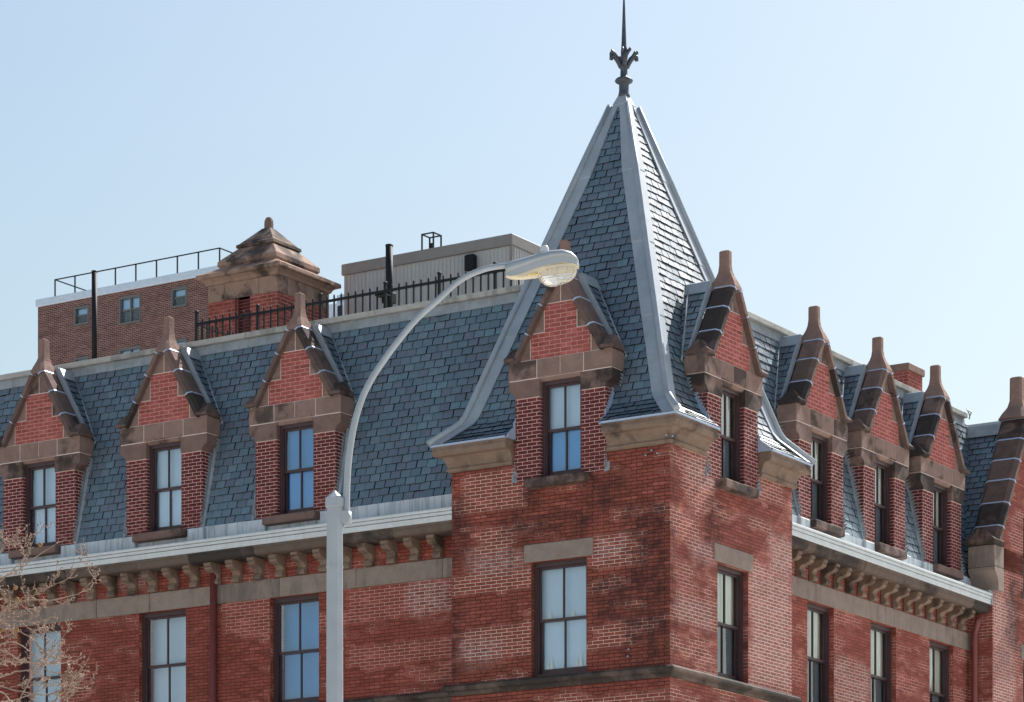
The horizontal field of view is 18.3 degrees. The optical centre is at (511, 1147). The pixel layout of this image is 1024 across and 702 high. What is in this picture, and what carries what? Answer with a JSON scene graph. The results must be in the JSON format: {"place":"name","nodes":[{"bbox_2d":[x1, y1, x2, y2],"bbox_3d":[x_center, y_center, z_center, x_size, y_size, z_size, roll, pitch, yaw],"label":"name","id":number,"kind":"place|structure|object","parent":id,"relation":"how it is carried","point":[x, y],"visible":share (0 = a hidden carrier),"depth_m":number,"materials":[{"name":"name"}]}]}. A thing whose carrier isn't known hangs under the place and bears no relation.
{"place":"outdoors","nodes":[
{"label":"outdoors","id":0,"kind":"place"},
{"bbox_2d":[0,514,100,701],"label":"bare tree","id":1,"kind":"object","parent":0,"point":[15,629],"visible":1,"depth_m":25.02,"materials":[{"name":"brown plant"}]},
{"bbox_2d":[0,0,1023,424],"label":"sky","id":2,"kind":"structure","parent":0,"point":[861,162],"materials":[{"name":"blue"}]},
{"label":"ground","id":3,"kind":"structure","parent":0,"visible":0},
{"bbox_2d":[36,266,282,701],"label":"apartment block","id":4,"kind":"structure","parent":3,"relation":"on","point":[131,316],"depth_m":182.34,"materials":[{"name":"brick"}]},
{"bbox_2d":[73,305,88,325],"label":"window","id":5,"kind":"structure","parent":4,"relation":"in","point":[81,313],"depth_m":184.16,"materials":[{"name":"glass"}]},
{"bbox_2d":[74,356,88,361],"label":"window","id":6,"kind":"structure","parent":4,"relation":"in","point":[85,357],"depth_m":184.11,"materials":[{"name":"glass"}]},
{"bbox_2d":[118,294,140,324],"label":"window","id":7,"kind":"structure","parent":4,"relation":"in","point":[129,306],"depth_m":182.19,"materials":[{"name":"blue glass"}]},
{"bbox_2d":[119,346,140,353],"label":"window","id":8,"kind":"structure","parent":4,"relation":"in","point":[137,348],"depth_m":182.14,"materials":[{"name":"glass"}]},
{"bbox_2d":[54,247,232,295],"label":"roof railing","id":9,"kind":"object","parent":4,"relation":"on","point":[115,268],"visible":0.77,"depth_m":181.81,"materials":[{"name":"black metal"}]},
{"bbox_2d":[171,286,186,308],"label":"window","id":10,"kind":"structure","parent":4,"relation":"in","point":[178,295],"depth_m":180.29,"materials":[{"name":"blue glass"}]},
{"bbox_2d":[176,338,186,343],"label":"window","id":11,"kind":"structure","parent":4,"relation":"in","point":[179,341],"depth_m":180.11,"materials":[{"name":"glass"}]},
{"bbox_2d":[329,294,343,317],"bbox_3d":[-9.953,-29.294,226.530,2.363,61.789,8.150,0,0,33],"label":"white building","id":12,"kind":"structure","parent":3,"relation":"on","point":[337,308],"depth_m":223.46,"materials":[{"name":"metal"}]},
{"bbox_2d":[337,306,339,315],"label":"window","id":13,"kind":"structure","parent":12,"relation":"in","point":[338,307],"depth_m":223.28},
{"bbox_2d":[325,245,578,701],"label":"street lamp","id":14,"kind":"object","parent":3,"relation":"on","point":[546,266],"visible":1,"depth_m":28.55,"materials":[{"name":"silver metal"}]},
{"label":"pavement","id":15,"kind":"structure","parent":0,"visible":0},
{"bbox_2d":[0,0,1023,701],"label":"brick building","id":16,"kind":"structure","parent":15,"relation":"on","point":[644,454],"depth_m":51.83,"materials":[{"name":"red brick"}]},
{"bbox_2d":[26,460,54,547],"bbox_3d":[-8.136,-11.165,55.239,0.744,1.530,0.158,0,0,33],"label":"window","id":17,"kind":"structure","parent":16,"relation":"in","point":[40,477],"depth_m":55.35,"materials":[{"name":"glass"}]},
{"bbox_2d":[21,624,60,701],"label":"window","id":18,"kind":"structure","parent":16,"relation":"in","point":[34,648],"depth_m":55.44,"materials":[{"name":"blue glass"}]},
{"bbox_2d":[91,270,96,358],"bbox_3d":[-7.432,-14.602,56.451,0.240,2.004,0.234,0,0,33],"label":"vent pipe","id":19,"kind":"object","parent":16,"relation":"on","point":[94,314],"visible":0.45,"depth_m":56.41,"materials":[{"name":"black metal"}]},
{"bbox_2d":[142,609,185,701],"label":"window","id":20,"kind":"structure","parent":16,"relation":"in","point":[169,627],"depth_m":53.97,"materials":[{"name":"blue glass"}]},
{"bbox_2d":[149,441,180,531],"bbox_3d":[-5.803,-11.165,53.746,0.744,1.530,0.158,0,0,33],"label":"window","id":21,"kind":"structure","parent":16,"relation":"in","point":[164,459],"depth_m":53.85,"materials":[{"name":"glass"}]},
{"bbox_2d":[274,594,318,701],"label":"window","id":22,"kind":"structure","parent":16,"relation":"in","point":[296,668],"depth_m":52.47,"materials":[{"name":"blue glass"}]},
{"bbox_2d":[280,421,313,513],"bbox_3d":[-3.482,-11.165,52.262,0.744,1.530,0.158,0,0,33],"label":"window","id":23,"kind":"structure","parent":16,"relation":"in","point":[296,440],"depth_m":52.38,"materials":[{"name":"blue glass"}]},
{"bbox_2d":[194,262,519,340],"bbox_3d":[-1.547,-14.027,53.681,7.156,0.585,3.229,0,0,33],"label":"roof fence","id":24,"kind":"object","parent":16,"relation":"on","point":[438,281],"visible":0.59,"depth_m":52.61,"materials":[{"name":"black metal"}]},
{"bbox_2d":[375,244,395,307],"bbox_3d":[-2.068,-14.267,52.403,0.264,1.334,0.399,0,0,33],"label":"vent pipe","id":25,"kind":"object","parent":16,"relation":"on","point":[389,263],"visible":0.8,"depth_m":52.41,"materials":[{"name":"black metal"}]},
{"bbox_2d":[341,233,540,314],"bbox_3d":[-0.232,-14.930,59.491,3.734,2.660,5.200,0,0,33],"label":"roof penthouse","id":26,"kind":"object","parent":16,"relation":"on","point":[430,263],"visible":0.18,"depth_m":57.34,"materials":[{"name":"grey metal"}]},
{"bbox_2d":[421,232,441,249],"bbox_3d":[-1.464,-16.441,57.739,0.274,0.363,0.274,0,0,33],"label":"roof hatch cage","id":27,"kind":"object","parent":26,"relation":"on","point":[431,245],"visible":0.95,"depth_m":57.69,"materials":[{"name":"black metal"}]},
{"bbox_2d":[534,558,585,676],"bbox_3d":[0.816,-8.170,49.015,1.000,1.780,0.178,0,0,33],"label":"window","id":28,"kind":"structure","parent":16,"relation":"in","point":[559,586],"depth_m":49.13,"materials":[{"name":"blue glass"}]},
{"bbox_2d":[543,376,580,475],"bbox_3d":[0.829,-11.095,48.971,0.744,1.530,0.158,0,0,33],"label":"window","id":29,"kind":"structure","parent":16,"relation":"in","point":[562,397],"depth_m":49.07,"materials":[{"name":"blue glass"}]},
{"bbox_2d":[718,564,742,681],"bbox_3d":[3.278,-8.170,49.568,0.218,1.800,1.013,0,0,33],"label":"window","id":30,"kind":"structure","parent":16,"relation":"in","point":[730,581],"depth_m":49.83,"materials":[{"name":"grey glass"}]},
{"bbox_2d":[721,386,739,482],"bbox_3d":[3.291,-11.095,49.552,0.218,1.550,0.764,0,0,33],"label":"window","id":31,"kind":"structure","parent":16,"relation":"in","point":[730,400],"depth_m":49.77,"materials":[{"name":"glass"}]},
{"bbox_2d":[807,602,828,701],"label":"window","id":32,"kind":"structure","parent":16,"relation":"in","point":[817,616],"depth_m":53.36,"materials":[{"name":"grey glass"}]},
{"bbox_2d":[811,433,827,522],"bbox_3d":[5.014,-11.165,53.080,0.218,1.550,0.764,0,0,33],"label":"window","id":33,"kind":"structure","parent":16,"relation":"in","point":[819,446],"depth_m":53.31,"materials":[{"name":"glass"}]},
{"bbox_2d":[871,622,890,701],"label":"window","id":34,"kind":"structure","parent":16,"relation":"in","point":[880,634],"depth_m":55.36,"materials":[{"name":"grey glass"}]},
{"bbox_2d":[875,459,889,545],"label":"window","id":35,"kind":"structure","parent":16,"relation":"in","point":[882,472],"depth_m":55.32,"materials":[{"name":"glass"}]},
{"bbox_2d":[930,641,948,701],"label":"window","id":36,"kind":"structure","parent":16,"relation":"in","point":[939,653],"depth_m":57.38,"materials":[{"name":"grey glass"}]},
{"bbox_2d":[933,483,946,565],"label":"window","id":37,"kind":"structure","parent":16,"relation":"in","point":[940,492],"depth_m":57.30,"materials":[{"name":"glass"}]},
{"bbox_2d":[1023,662,1023,701],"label":"window","id":38,"kind":"structure","parent":16,"relation":"in","point":[1023,662],"depth_m":59.31,"materials":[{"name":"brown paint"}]},
{"bbox_2d":[1023,520,1023,591],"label":"window","id":39,"kind":"structure","parent":16,"relation":"in","point":[1023,520],"depth_m":59.31,"materials":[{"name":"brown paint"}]}
]}

